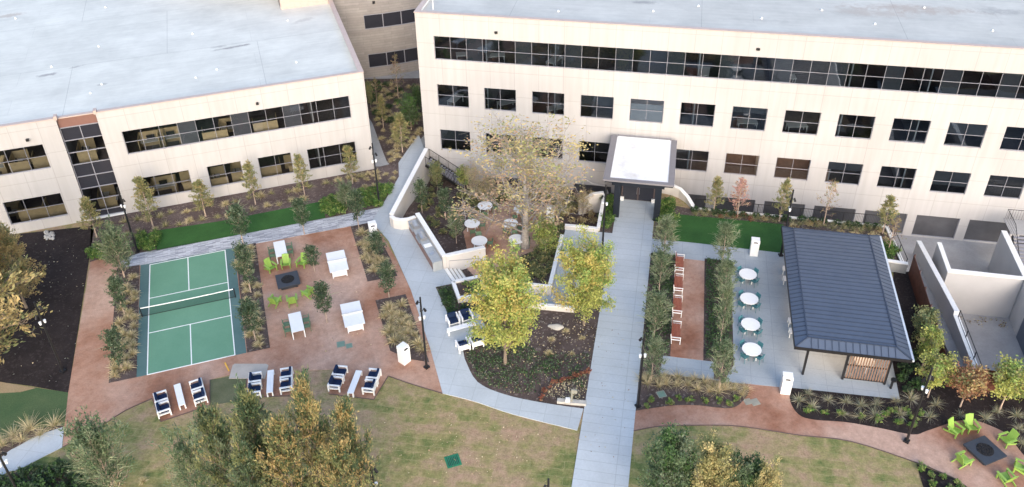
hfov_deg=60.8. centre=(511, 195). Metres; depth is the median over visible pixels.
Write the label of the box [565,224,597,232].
landing wall
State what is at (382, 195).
shrub
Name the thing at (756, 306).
cafe chair
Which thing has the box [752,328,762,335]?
cafe chair
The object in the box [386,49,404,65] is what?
window
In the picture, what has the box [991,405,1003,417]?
grass clump
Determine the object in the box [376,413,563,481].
fallen leaves
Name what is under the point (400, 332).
grass clump
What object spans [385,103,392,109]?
shrub
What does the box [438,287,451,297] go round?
shrub
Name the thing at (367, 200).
shrub
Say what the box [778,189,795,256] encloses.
lamp post
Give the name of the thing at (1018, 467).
adirondack chair
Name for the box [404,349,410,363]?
door
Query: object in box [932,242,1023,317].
yard divider wall
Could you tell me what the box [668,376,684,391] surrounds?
grass clump
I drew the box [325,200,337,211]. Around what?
shrub
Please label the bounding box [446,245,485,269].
stair wall
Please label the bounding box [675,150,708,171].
window
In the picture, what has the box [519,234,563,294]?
ramp planter wall
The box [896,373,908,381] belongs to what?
shrub
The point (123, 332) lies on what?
grass clump
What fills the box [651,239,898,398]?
pavilion plaza
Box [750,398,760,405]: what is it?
valve lid
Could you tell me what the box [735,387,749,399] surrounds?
grass clump
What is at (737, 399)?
shrub
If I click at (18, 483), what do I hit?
shrub
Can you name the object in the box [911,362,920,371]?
shrub
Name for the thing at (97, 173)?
bay window
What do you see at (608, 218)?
shrub
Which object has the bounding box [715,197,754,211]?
window
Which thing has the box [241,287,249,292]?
grass clump
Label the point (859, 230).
grass clump
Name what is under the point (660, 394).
valve lid
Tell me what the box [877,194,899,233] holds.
young tree
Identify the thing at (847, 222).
shrub
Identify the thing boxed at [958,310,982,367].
ramp guard railing
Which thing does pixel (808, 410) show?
shrub
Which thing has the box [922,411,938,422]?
grass clump
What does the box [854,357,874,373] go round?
round table
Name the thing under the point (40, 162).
office cubicle
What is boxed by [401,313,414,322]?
grass clump
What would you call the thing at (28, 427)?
grass clump
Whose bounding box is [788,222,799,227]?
shrub
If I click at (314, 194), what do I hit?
facade bed
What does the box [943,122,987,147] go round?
window
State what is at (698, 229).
plaza turf
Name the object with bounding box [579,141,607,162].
window
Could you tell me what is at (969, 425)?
adirondack chair
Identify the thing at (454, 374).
walkway
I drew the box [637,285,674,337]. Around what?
willowy tree
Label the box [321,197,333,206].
shrub
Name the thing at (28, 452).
path
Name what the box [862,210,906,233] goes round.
window
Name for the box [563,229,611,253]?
ramp landing
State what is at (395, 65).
gap tree
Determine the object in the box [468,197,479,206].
shrub
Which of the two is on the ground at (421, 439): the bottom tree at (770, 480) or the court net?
the bottom tree at (770, 480)
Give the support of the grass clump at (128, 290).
on the court side bed at (127, 374)
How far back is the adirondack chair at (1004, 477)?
53.72 m
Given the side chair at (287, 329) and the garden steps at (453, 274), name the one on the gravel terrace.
the side chair at (287, 329)
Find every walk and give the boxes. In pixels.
[119,207,380,266]
[572,199,653,486]
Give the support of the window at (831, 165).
in the office building at (915, 108)
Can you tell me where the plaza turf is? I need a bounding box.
[673,214,782,252]
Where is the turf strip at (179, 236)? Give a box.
[157,202,324,249]
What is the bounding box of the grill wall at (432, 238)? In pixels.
[415,212,446,268]
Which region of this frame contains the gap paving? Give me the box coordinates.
[364,70,424,165]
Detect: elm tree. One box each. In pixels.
[460,238,548,363]
[549,221,617,324]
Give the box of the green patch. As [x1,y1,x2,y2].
[210,377,245,404]
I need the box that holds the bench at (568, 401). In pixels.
[557,389,585,405]
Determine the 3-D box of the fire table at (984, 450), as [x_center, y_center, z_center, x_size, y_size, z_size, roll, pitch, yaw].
[30.035,16.320,55.460,1.800,0.535,1.800,-14,36,-18]
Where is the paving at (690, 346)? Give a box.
[670,259,704,359]
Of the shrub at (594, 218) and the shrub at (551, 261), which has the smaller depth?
the shrub at (551, 261)
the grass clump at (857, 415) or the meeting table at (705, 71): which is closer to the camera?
the grass clump at (857, 415)
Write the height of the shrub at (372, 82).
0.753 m
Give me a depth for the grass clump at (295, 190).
82.04 m
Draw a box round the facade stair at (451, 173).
[424,149,472,188]
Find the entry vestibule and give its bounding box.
[620,186,655,202]
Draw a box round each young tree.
[704,175,726,208]
[728,176,751,217]
[772,177,792,221]
[816,179,839,224]
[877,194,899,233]
[880,218,906,247]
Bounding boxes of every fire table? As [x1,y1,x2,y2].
[275,270,300,289]
[963,435,1006,465]
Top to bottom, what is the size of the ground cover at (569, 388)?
0.177 m
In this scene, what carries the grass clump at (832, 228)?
on the facade bed at (683, 211)
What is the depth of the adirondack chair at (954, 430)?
56.90 m
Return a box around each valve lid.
[336,340,345,347]
[345,343,352,348]
[656,390,666,397]
[743,398,751,404]
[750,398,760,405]
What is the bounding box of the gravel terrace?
[63,226,441,445]
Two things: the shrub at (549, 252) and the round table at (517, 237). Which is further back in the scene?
the round table at (517, 237)
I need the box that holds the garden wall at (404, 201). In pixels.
[389,148,429,217]
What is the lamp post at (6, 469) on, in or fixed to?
on the corner bed at (57, 479)
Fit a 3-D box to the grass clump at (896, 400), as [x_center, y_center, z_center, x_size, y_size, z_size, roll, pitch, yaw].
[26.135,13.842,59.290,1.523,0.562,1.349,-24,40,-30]
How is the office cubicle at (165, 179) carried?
on the office wing
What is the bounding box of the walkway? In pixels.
[373,135,582,430]
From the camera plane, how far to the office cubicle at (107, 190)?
79.71 m
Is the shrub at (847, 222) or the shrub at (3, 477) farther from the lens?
the shrub at (847, 222)
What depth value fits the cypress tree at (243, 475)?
44.80 m
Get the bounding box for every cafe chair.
[737,300,745,309]
[737,315,743,327]
[738,326,746,336]
[739,352,748,363]
[749,277,759,286]
[750,302,760,312]
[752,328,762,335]
[753,353,764,363]
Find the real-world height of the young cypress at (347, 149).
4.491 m
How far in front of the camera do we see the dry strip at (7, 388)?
61.63 m
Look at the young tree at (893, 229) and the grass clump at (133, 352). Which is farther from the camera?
the young tree at (893, 229)
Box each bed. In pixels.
[0,425,63,456]
[1,468,84,486]
[90,164,398,261]
[109,265,139,382]
[235,243,269,352]
[351,223,396,280]
[364,78,423,165]
[375,294,428,361]
[436,254,607,408]
[521,247,554,283]
[599,201,613,232]
[636,375,748,410]
[639,253,675,381]
[652,203,898,259]
[703,258,733,378]
[790,272,1023,454]
[917,464,963,486]
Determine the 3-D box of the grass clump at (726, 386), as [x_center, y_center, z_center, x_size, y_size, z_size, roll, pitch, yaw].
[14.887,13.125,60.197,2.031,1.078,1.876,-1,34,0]
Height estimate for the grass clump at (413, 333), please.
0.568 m
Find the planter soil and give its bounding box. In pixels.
[456,280,481,295]
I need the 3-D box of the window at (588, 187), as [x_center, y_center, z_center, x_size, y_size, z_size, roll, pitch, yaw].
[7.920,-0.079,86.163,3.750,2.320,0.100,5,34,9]
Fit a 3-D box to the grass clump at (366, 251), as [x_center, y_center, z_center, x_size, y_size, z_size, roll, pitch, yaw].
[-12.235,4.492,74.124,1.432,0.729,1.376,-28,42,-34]
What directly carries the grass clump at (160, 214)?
on the facade bed at (314, 194)
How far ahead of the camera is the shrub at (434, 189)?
84.63 m
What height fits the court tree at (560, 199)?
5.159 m
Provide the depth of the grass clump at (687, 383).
60.76 m
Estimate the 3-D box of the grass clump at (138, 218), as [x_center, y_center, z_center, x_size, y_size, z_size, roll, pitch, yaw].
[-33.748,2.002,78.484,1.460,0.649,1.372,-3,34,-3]
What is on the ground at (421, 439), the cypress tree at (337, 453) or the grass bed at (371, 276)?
the cypress tree at (337, 453)
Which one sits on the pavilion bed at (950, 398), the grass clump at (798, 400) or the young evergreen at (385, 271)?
the grass clump at (798, 400)
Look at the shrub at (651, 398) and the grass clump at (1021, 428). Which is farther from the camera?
the shrub at (651, 398)
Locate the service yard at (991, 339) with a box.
[894,235,1023,370]
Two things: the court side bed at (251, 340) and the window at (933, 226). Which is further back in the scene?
the window at (933, 226)
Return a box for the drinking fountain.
[889,377,896,388]
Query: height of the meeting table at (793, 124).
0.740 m
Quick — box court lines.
[147,250,234,374]
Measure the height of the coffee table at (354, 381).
0.420 m
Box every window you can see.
[0,144,50,175]
[3,193,67,223]
[59,122,125,217]
[122,96,350,153]
[142,170,192,198]
[207,161,244,186]
[257,153,293,177]
[307,142,356,168]
[363,13,383,29]
[368,52,387,67]
[382,10,401,26]
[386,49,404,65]
[400,8,415,24]
[404,47,417,62]
[434,36,1023,99]
[437,84,468,107]
[440,129,470,150]
[483,175,519,182]
[484,88,515,111]
[532,91,563,114]
[532,137,562,158]
[573,184,611,191]
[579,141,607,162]
[580,95,613,118]
[629,99,663,122]
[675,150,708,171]
[679,102,715,126]
[688,194,706,206]
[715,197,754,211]
[723,153,759,175]
[730,106,767,130]
[762,201,804,215]
[773,159,810,179]
[782,110,820,134]
[812,205,855,220]
[825,162,862,184]
[835,114,875,138]
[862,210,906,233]
[876,167,916,188]
[888,118,930,143]
[911,215,959,237]
[929,171,970,193]
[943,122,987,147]
[963,220,1009,242]
[983,177,1023,198]
[1000,128,1023,150]
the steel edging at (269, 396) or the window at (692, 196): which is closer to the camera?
the steel edging at (269, 396)
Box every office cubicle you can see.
[0,155,10,173]
[4,201,22,219]
[8,149,31,172]
[17,197,48,221]
[30,151,49,168]
[41,201,66,216]
[76,137,98,162]
[97,184,118,208]
[137,128,166,150]
[151,174,178,195]
[157,126,181,147]
[179,171,192,190]
[201,121,228,140]
[210,165,228,185]
[218,117,233,131]
[230,161,243,181]
[252,113,278,131]
[260,157,281,176]
[283,154,292,171]
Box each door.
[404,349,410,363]
[623,186,637,199]
[638,187,653,200]
[750,245,758,255]
[781,382,791,393]
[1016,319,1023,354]
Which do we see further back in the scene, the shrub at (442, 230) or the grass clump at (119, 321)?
the shrub at (442, 230)
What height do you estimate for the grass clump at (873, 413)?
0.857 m
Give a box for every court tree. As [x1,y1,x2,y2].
[470,170,504,201]
[526,214,560,251]
[546,174,574,218]
[570,186,594,215]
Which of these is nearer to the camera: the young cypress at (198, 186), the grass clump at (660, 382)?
the grass clump at (660, 382)
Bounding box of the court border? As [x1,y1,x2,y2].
[137,248,245,376]
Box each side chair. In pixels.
[268,251,276,260]
[281,319,290,327]
[282,325,291,336]
[302,313,308,324]
[304,319,310,328]
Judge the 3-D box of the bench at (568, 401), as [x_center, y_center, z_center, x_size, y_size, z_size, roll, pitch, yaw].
[4.070,13.686,59.335,2.000,1.350,0.360,4,34,7]
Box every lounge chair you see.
[153,389,167,404]
[155,400,171,418]
[189,377,203,393]
[191,387,208,406]
[247,382,261,397]
[248,371,262,385]
[279,377,293,394]
[280,366,293,381]
[327,375,343,391]
[332,364,347,380]
[361,379,377,395]
[366,368,381,384]
[445,311,459,327]
[455,337,470,353]
[458,308,473,323]
[468,336,483,348]
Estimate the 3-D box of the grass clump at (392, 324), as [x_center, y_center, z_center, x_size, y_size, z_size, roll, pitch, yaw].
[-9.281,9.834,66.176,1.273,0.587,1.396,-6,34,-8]
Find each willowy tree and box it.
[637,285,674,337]
[638,329,669,381]
[647,245,678,289]
[650,213,679,250]
[709,217,741,258]
[709,333,738,388]
[713,251,740,292]
[713,273,740,339]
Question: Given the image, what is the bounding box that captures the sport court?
[148,250,233,373]
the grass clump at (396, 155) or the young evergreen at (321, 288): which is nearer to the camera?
the young evergreen at (321, 288)
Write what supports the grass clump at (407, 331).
on the grass bed at (414, 355)
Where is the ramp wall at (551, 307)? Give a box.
[522,274,580,312]
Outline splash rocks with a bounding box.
[44,230,54,239]
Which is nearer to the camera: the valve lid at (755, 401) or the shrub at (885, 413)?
the shrub at (885, 413)
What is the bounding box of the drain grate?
[444,453,461,468]
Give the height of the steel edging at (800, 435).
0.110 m
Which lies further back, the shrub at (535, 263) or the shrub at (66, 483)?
the shrub at (535, 263)
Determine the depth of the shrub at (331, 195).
80.49 m
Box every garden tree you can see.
[410,174,428,212]
[427,159,445,190]
[435,186,454,219]
[444,205,464,243]
[454,165,469,188]
[461,158,484,201]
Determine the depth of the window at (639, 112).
80.20 m
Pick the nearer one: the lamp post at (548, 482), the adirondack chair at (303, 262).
the lamp post at (548, 482)
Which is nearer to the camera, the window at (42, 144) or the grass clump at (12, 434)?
the grass clump at (12, 434)
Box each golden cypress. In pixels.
[0,221,46,308]
[0,254,52,364]
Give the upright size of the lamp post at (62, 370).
6.600 m
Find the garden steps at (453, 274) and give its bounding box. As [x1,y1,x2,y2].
[444,268,465,280]
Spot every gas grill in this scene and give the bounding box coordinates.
[409,220,419,231]
[416,231,426,243]
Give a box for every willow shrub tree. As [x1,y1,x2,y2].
[89,214,132,276]
[331,178,355,208]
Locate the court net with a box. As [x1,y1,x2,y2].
[139,288,235,316]
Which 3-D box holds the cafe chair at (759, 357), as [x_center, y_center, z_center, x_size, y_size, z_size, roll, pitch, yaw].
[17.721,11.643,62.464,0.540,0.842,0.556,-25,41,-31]
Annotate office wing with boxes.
[0,0,373,233]
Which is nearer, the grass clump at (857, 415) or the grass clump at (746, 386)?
the grass clump at (857, 415)
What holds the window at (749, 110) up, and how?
in the office building at (915, 108)
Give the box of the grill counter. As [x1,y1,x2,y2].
[408,219,442,271]
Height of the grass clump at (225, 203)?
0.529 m
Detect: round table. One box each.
[464,219,479,231]
[471,236,486,246]
[478,201,492,211]
[504,219,517,228]
[509,234,521,246]
[739,268,756,284]
[740,293,757,308]
[741,318,759,334]
[742,342,761,360]
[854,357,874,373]
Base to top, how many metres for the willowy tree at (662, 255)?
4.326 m
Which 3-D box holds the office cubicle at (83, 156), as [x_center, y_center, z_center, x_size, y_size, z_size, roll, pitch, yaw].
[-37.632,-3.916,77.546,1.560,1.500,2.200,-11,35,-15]
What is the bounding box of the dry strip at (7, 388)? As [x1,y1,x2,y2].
[0,382,33,392]
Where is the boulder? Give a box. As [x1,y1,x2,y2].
[548,324,563,329]
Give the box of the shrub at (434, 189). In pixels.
[423,184,442,192]
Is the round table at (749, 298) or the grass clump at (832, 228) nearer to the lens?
the round table at (749, 298)
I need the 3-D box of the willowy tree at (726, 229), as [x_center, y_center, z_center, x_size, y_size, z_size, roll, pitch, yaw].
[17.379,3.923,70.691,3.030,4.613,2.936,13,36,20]
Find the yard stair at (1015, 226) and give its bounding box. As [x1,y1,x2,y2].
[1003,209,1023,264]
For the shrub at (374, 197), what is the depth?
80.08 m
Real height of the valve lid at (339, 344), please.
0.030 m
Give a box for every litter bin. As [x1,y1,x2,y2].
[367,220,376,231]
[396,342,410,365]
[546,205,554,220]
[749,237,759,256]
[780,371,793,394]
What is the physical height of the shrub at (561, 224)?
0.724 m
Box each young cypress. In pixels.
[76,195,103,237]
[131,174,160,227]
[188,179,213,216]
[239,159,261,204]
[292,153,312,193]
[341,145,359,183]
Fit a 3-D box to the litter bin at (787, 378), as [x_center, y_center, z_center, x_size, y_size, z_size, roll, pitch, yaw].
[18.853,12.930,59.900,0.680,1.520,0.680,5,34,9]
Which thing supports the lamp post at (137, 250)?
on the facade bed at (314, 194)
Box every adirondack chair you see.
[263,257,277,273]
[267,294,281,308]
[280,253,290,269]
[286,293,297,307]
[295,252,308,268]
[300,285,313,299]
[943,416,965,438]
[951,450,973,469]
[961,413,981,433]
[995,468,1018,486]
[997,428,1019,448]
[1013,457,1023,474]
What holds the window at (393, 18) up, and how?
in the stone building at (380, 33)
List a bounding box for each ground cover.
[437,284,458,312]
[466,342,589,392]
[544,374,585,399]
[645,251,674,354]
[705,256,732,361]
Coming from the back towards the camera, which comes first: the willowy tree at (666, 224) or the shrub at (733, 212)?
the shrub at (733, 212)
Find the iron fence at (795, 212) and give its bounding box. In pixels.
[694,198,888,224]
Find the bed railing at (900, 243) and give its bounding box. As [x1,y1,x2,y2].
[888,217,907,261]
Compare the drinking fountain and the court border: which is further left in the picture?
the court border
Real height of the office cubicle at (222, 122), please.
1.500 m
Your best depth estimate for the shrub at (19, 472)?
54.95 m
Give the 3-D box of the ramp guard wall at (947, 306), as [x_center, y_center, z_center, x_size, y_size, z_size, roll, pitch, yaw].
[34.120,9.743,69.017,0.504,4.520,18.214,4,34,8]
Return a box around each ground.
[0,226,92,391]
[1,193,946,486]
[403,176,613,276]
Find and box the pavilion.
[781,226,914,384]
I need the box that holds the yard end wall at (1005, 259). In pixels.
[988,230,1023,354]
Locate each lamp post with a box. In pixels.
[0,451,16,486]
[33,301,66,373]
[116,187,139,252]
[369,143,380,206]
[369,463,378,486]
[415,297,429,369]
[543,478,549,486]
[601,184,608,250]
[634,334,648,408]
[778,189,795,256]
[903,368,933,443]
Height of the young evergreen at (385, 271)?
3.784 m
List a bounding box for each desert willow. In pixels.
[57,404,134,486]
[145,421,210,486]
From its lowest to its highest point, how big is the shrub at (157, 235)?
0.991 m
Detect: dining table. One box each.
[273,240,287,263]
[288,311,305,339]
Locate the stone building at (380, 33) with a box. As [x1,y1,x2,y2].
[278,0,421,77]
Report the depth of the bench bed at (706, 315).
66.42 m
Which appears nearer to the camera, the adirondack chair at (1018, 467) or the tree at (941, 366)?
the adirondack chair at (1018, 467)
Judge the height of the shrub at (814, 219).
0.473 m
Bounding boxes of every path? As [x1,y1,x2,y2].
[0,427,63,474]
[634,384,1023,486]
[901,253,963,366]
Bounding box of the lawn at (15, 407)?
[0,387,67,439]
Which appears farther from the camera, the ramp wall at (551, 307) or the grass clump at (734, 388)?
the ramp wall at (551, 307)
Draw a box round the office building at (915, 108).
[414,0,1023,245]
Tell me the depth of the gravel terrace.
64.88 m
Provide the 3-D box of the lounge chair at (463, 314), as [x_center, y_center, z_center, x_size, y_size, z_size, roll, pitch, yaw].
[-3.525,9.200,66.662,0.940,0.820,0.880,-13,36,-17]
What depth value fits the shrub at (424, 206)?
80.91 m
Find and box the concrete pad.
[229,364,267,378]
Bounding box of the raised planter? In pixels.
[451,275,486,302]
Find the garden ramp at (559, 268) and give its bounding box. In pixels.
[531,242,576,304]
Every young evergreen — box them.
[96,323,128,368]
[101,272,129,313]
[222,197,250,244]
[229,239,257,291]
[235,296,263,339]
[289,196,311,233]
[302,243,321,271]
[310,279,333,322]
[341,189,364,228]
[365,228,386,256]
[376,258,397,297]
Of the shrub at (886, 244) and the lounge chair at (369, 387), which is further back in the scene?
the shrub at (886, 244)
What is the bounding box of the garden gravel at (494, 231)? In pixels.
[463,200,554,275]
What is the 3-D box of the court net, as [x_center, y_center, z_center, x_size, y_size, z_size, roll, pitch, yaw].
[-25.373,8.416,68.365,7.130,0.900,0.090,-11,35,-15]
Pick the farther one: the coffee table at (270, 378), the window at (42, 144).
the window at (42, 144)
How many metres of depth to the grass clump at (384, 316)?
67.13 m
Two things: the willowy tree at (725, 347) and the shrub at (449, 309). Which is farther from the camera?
the shrub at (449, 309)
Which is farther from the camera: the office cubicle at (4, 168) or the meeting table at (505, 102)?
the meeting table at (505, 102)
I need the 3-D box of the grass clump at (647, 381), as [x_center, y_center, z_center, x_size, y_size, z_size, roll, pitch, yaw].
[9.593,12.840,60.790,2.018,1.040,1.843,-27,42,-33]
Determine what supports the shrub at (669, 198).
on the facade bed at (683, 211)
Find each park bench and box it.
[671,319,681,344]
[672,292,682,316]
[674,270,683,293]
[675,251,684,272]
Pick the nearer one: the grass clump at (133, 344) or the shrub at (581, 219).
the grass clump at (133, 344)
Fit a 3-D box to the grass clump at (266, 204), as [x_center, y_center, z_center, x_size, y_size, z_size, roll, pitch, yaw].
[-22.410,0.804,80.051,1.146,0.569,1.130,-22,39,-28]
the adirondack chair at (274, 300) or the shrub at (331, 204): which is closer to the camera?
the adirondack chair at (274, 300)
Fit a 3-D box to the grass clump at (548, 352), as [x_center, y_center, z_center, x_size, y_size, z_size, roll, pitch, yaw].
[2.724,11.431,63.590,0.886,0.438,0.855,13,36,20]
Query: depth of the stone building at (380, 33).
99.64 m
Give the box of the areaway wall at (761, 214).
[694,207,883,226]
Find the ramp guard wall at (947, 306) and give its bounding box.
[913,240,977,366]
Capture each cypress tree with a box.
[184,401,240,486]
[220,432,272,486]
[226,373,297,486]
[253,409,325,486]
[284,364,347,486]
[306,426,374,486]
[319,394,381,486]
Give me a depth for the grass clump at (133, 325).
66.68 m
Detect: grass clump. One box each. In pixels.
[0,434,11,449]
[1,422,27,446]
[5,425,35,449]
[6,411,45,438]
[26,423,55,440]
[35,408,66,439]
[106,361,122,371]
[108,369,119,379]
[112,316,126,326]
[118,329,129,338]
[120,283,136,288]
[120,341,129,350]
[120,361,136,371]
[121,306,136,315]
[121,313,130,320]
[121,353,133,364]
[122,286,137,295]
[123,336,135,343]
[123,339,140,350]
[124,329,139,338]
[127,272,139,280]
[127,348,140,358]
[128,295,138,303]
[128,320,140,329]
[129,313,141,322]
[130,213,142,222]
[130,289,140,295]
[139,475,147,484]
[153,211,164,219]
[159,219,170,228]
[181,208,190,213]
[183,215,193,224]
[218,200,229,207]
[241,281,254,289]
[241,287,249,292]
[243,330,258,338]
[252,281,262,289]
[252,340,264,348]
[253,291,262,298]
[253,334,266,341]
[255,316,265,328]
[256,190,266,199]
[262,201,272,207]
[291,186,301,194]
[332,176,343,181]
[355,227,367,237]
[355,239,364,247]
[358,251,371,259]
[361,256,373,264]
[362,241,372,248]
[362,245,372,252]
[364,264,380,273]
[377,310,388,319]
[378,256,389,262]
[378,301,399,312]
[380,322,397,337]
[382,307,397,317]
[384,321,395,328]
[385,331,403,345]
[387,315,396,322]
[392,323,403,333]
[393,308,406,317]
[394,152,402,157]
[394,297,411,307]
[395,316,406,326]
[395,330,405,338]
[399,334,410,343]
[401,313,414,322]
[402,319,418,330]
[403,326,412,334]
[410,330,419,337]
[410,334,427,350]
[418,343,432,354]
[544,349,554,354]
[631,372,657,388]
[632,368,647,380]
[652,375,667,391]
[653,371,678,387]
[659,367,671,383]
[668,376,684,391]
[669,367,689,381]
[678,372,702,391]
[682,369,705,384]
[689,380,707,393]
[697,373,714,385]
[701,383,715,393]
[707,376,724,387]
[707,379,729,401]
[716,377,739,391]
[728,382,742,392]
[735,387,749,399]
[739,381,753,390]
[786,392,806,407]
[801,398,820,413]
[804,387,816,397]
[816,391,836,403]
[825,224,838,229]
[837,394,853,407]
[850,410,866,420]
[851,397,868,410]
[855,226,864,232]
[863,405,886,424]
[870,396,884,410]
[887,406,909,420]
[889,394,906,405]
[902,390,924,404]
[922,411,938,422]
[928,397,945,410]
[954,410,965,421]
[979,410,993,425]
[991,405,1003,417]
[1004,407,1023,421]
[1012,420,1023,432]
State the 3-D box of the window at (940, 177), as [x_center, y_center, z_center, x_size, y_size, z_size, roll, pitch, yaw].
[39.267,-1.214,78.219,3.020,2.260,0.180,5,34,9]
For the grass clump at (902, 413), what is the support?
on the pavilion bed at (950, 398)
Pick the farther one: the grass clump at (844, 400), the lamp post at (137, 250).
the lamp post at (137, 250)
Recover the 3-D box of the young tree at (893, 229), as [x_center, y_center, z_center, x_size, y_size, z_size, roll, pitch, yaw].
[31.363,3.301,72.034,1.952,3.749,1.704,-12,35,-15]
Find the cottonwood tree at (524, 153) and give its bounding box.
[441,108,601,249]
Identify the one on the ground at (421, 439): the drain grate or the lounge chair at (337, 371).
the drain grate
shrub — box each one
[0,472,7,485]
[0,477,14,486]
[11,466,27,481]
[12,480,25,486]
[18,479,35,486]
[23,463,45,479]
[29,475,57,486]
[30,470,54,486]
[43,457,70,479]
[55,480,72,486]
[56,465,71,479]
[66,479,84,486]
[67,472,83,481]
[71,471,96,486]
[81,482,99,486]
[84,245,94,252]
[87,249,96,259]
[95,251,108,259]
[132,236,147,249]
[133,229,147,239]
[142,242,155,251]
[143,234,160,245]
[147,229,161,241]
[318,202,331,213]
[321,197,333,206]
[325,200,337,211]
[325,206,335,215]
[326,193,336,198]
[335,202,347,213]
[357,187,370,194]
[359,196,372,207]
[365,185,375,192]
[365,191,376,197]
[371,79,380,84]
[371,85,381,90]
[371,195,380,203]
[372,199,383,206]
[373,181,383,192]
[376,182,391,196]
[376,191,386,199]
[382,182,394,190]
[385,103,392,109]
[386,116,394,122]
[417,204,429,210]
[423,184,442,192]
[425,198,433,204]
[427,192,437,196]
[428,219,439,227]
[434,211,444,217]
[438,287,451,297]
[439,228,447,233]
[441,295,454,305]
[447,305,455,312]
[456,192,465,198]
[459,303,470,308]
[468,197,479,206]
[489,198,500,205]
[518,254,528,263]
[526,250,537,259]
[529,259,541,267]
[529,263,545,274]
[532,244,544,252]
[534,268,547,280]
[536,253,549,263]
[539,248,553,258]
[543,264,556,273]
[545,257,553,266]
[557,220,564,230]
[567,199,577,208]
[567,215,574,222]
[576,216,587,222]
[584,209,594,217]
[588,215,597,223]
[599,220,611,228]
[605,204,612,212]
[605,214,616,223]
[606,193,613,201]
[648,395,654,401]
[661,206,672,212]
[662,209,680,220]
[663,195,676,205]
[665,202,676,209]
[665,397,674,404]
[675,393,681,400]
[684,395,693,401]
[690,206,699,212]
[701,397,708,403]
[710,206,721,214]
[716,396,722,403]
[720,208,728,215]
[725,400,732,405]
[728,210,738,216]
[733,394,740,401]
[781,214,791,222]
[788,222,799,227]
[797,215,807,221]
[802,405,816,413]
[804,218,813,226]
[809,216,816,221]
[820,409,829,414]
[836,409,846,414]
[843,220,853,227]
[853,221,862,227]
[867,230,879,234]
[871,222,881,229]
[874,413,882,422]
[880,409,890,416]
[883,240,894,247]
[885,246,896,255]
[887,405,899,413]
[891,244,902,253]
[893,418,903,424]
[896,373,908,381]
[897,362,913,375]
[902,384,914,393]
[902,405,911,414]
[907,376,925,390]
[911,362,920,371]
[912,349,918,359]
[916,460,929,472]
[918,408,924,415]
[927,479,936,485]
[928,470,934,477]
[938,473,946,479]
[953,478,964,486]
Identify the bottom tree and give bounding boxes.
[636,419,700,486]
[689,425,743,486]
[725,446,767,486]
[747,457,784,486]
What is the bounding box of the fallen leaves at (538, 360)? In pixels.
[467,317,596,398]
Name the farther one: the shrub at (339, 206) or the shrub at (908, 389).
the shrub at (339, 206)
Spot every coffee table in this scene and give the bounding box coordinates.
[174,383,186,409]
[266,370,274,396]
[347,370,362,397]
[447,321,475,335]
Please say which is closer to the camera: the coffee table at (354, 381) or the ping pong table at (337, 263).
the coffee table at (354, 381)
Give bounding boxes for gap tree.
[365,80,372,106]
[372,77,379,101]
[374,95,388,127]
[388,54,404,96]
[389,112,410,151]
[396,91,419,129]
[409,83,421,110]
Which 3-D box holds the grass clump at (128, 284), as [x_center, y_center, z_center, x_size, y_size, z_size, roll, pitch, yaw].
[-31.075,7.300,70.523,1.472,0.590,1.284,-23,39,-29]
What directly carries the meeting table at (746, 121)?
on the office building at (915, 108)
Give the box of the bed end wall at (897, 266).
[888,259,907,273]
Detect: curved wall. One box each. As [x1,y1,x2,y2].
[389,215,415,229]
[662,184,694,208]
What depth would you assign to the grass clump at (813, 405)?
58.99 m
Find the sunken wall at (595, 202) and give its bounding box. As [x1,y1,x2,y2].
[578,191,603,214]
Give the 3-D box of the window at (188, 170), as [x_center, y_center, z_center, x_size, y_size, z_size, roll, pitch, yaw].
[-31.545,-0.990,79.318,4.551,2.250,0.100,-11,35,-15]
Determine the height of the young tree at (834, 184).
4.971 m
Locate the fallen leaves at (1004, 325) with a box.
[960,316,1007,327]
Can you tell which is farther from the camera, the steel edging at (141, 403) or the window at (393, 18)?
the window at (393, 18)
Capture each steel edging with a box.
[63,398,209,446]
[246,379,288,396]
[329,376,387,399]
[388,376,442,393]
[634,425,966,486]
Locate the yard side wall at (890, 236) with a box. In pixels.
[885,225,906,270]
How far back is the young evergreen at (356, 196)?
75.28 m
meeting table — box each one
[447,93,463,105]
[456,52,466,58]
[485,52,504,62]
[497,98,515,108]
[546,55,562,65]
[546,104,563,112]
[699,66,709,75]
[737,119,757,128]
[785,122,807,131]
[790,74,796,82]
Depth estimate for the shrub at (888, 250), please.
72.38 m
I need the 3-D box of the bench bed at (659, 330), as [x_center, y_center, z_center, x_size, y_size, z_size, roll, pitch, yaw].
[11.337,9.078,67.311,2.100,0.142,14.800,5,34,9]
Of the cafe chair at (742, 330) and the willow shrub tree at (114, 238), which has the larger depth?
the willow shrub tree at (114, 238)
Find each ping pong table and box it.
[326,250,348,278]
[340,301,364,332]
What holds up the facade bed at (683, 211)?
on the ground at (421, 439)
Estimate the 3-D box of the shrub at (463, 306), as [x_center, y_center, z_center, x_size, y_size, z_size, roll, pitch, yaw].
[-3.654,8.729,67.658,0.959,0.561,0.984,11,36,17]
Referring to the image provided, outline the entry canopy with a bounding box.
[603,134,676,220]
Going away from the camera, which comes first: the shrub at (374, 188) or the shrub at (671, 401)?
the shrub at (671, 401)
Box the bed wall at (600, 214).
[597,194,604,230]
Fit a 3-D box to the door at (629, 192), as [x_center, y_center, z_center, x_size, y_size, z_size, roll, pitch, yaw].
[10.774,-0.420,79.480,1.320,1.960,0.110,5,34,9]
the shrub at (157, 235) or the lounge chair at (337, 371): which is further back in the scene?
the shrub at (157, 235)
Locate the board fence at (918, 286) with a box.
[908,254,1023,395]

